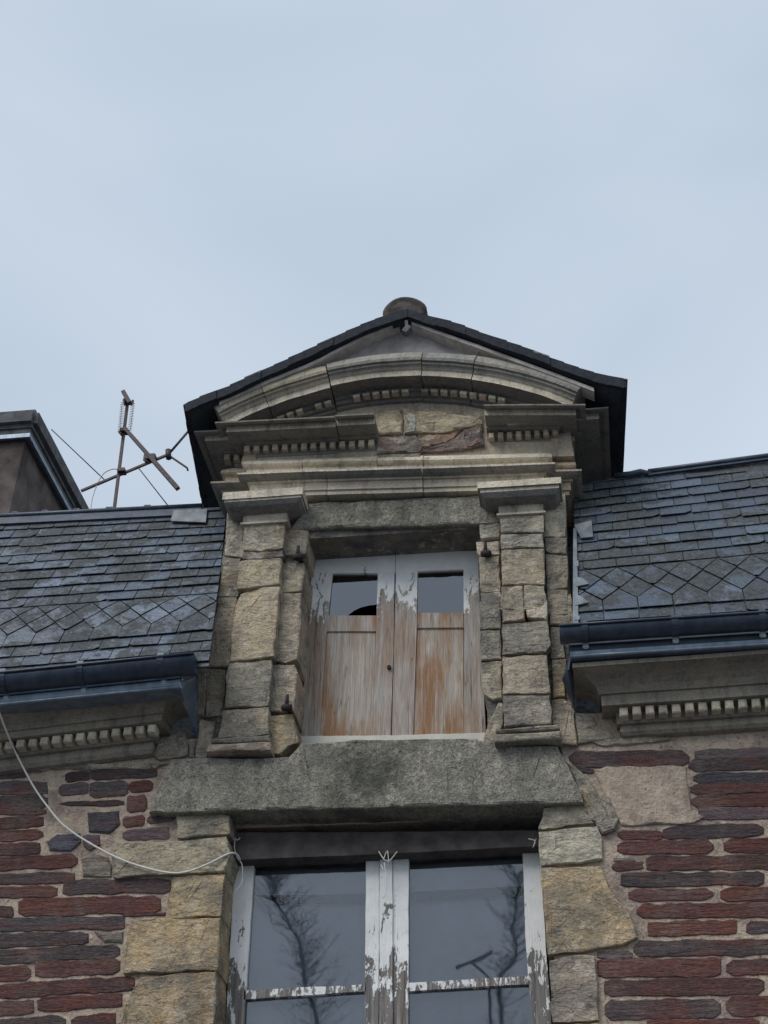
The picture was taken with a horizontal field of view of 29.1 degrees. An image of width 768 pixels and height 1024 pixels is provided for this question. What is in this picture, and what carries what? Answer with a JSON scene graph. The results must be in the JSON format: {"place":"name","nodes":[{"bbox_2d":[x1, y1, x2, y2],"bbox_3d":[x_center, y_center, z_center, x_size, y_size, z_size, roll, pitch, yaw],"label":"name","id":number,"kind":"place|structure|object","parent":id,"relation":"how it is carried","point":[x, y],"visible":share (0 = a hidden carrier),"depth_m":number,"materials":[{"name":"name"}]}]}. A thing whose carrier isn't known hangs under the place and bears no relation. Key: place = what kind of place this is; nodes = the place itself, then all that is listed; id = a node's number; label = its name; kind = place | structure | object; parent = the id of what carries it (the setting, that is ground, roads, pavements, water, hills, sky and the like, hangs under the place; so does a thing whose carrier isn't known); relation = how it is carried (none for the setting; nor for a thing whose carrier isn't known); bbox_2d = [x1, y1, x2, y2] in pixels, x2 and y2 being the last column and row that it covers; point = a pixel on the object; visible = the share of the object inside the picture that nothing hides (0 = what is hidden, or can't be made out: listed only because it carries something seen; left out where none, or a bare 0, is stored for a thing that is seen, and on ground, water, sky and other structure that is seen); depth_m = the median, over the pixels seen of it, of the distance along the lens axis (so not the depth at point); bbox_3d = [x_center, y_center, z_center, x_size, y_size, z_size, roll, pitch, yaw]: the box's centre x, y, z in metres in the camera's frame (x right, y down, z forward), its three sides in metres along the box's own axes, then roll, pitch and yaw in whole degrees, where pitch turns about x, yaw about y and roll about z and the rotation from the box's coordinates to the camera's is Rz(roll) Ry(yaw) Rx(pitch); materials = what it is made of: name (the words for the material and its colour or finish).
{"place":"outdoors","nodes":[
{"label":"outdoors","id":0,"kind":"place"},
{"bbox_2d":[0,0,767,508],"label":"sky","id":1,"kind":"structure","parent":0,"point":[197,197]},
{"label":"ground","id":2,"kind":"structure","parent":0,"visible":0},
{"bbox_2d":[0,297,767,1023],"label":"stone house","id":3,"kind":"structure","parent":2,"relation":"on","point":[456,615],"depth_m":10.14,"materials":[{"name":"stone"}]},
{"bbox_2d":[51,389,188,508],"bbox_3d":[-2.551,-0.438,14.046,1.454,1.828,0.100,-4,-36,8],"label":"roof antenna","id":4,"kind":"object","parent":3,"relation":"on","point":[148,457],"visible":0.96,"depth_m":14.03,"materials":[{"name":"metal"}]},
{"bbox_2d":[0,712,240,873],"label":"cable","id":5,"kind":"object","parent":3,"relation":"attached to","point":[95,846],"visible":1,"depth_m":9.93,"materials":[{"name":"white plastic"}]},
{"bbox_2d":[232,837,242,894],"bbox_3d":[-0.984,2.355,9.858,0.108,0.407,0.017,-4,-36,8],"label":"wire tie","id":6,"kind":"object","parent":3,"relation":"attached to","point":[235,839],"visible":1,"depth_m":9.83,"materials":[{"name":"grey metal"}]},
{"bbox_2d":[300,555,395,735],"bbox_3d":[-0.251,0.965,11.031,0.662,1.626,0.054,-4,-36,8],"label":"door","id":7,"kind":"structure","parent":3,"relation":"in","point":[348,685],"depth_m":10.97,"materials":[{"name":"paint"}]},
{"bbox_2d":[378,850,396,897],"bbox_3d":[0.022,2.364,9.668,0.129,0.327,0.017,-4,-36,8],"label":"wire tie","id":8,"kind":"object","parent":3,"relation":"attached to","point":[385,868],"visible":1,"depth_m":9.72,"materials":[{"name":"grey metal"}]},
{"bbox_2d":[225,830,552,1023],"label":"window","id":9,"kind":"structure","parent":3,"relation":"in","point":[457,934],"depth_m":9.69,"materials":[{"name":"paint"}]},
{"bbox_2d":[392,551,485,735],"bbox_3d":[0.407,0.946,10.925,0.675,1.604,0.054,-4,-36,8],"label":"door","id":10,"kind":"structure","parent":3,"relation":"in","point":[438,689],"depth_m":10.87,"materials":[{"name":"paint"}]}
]}

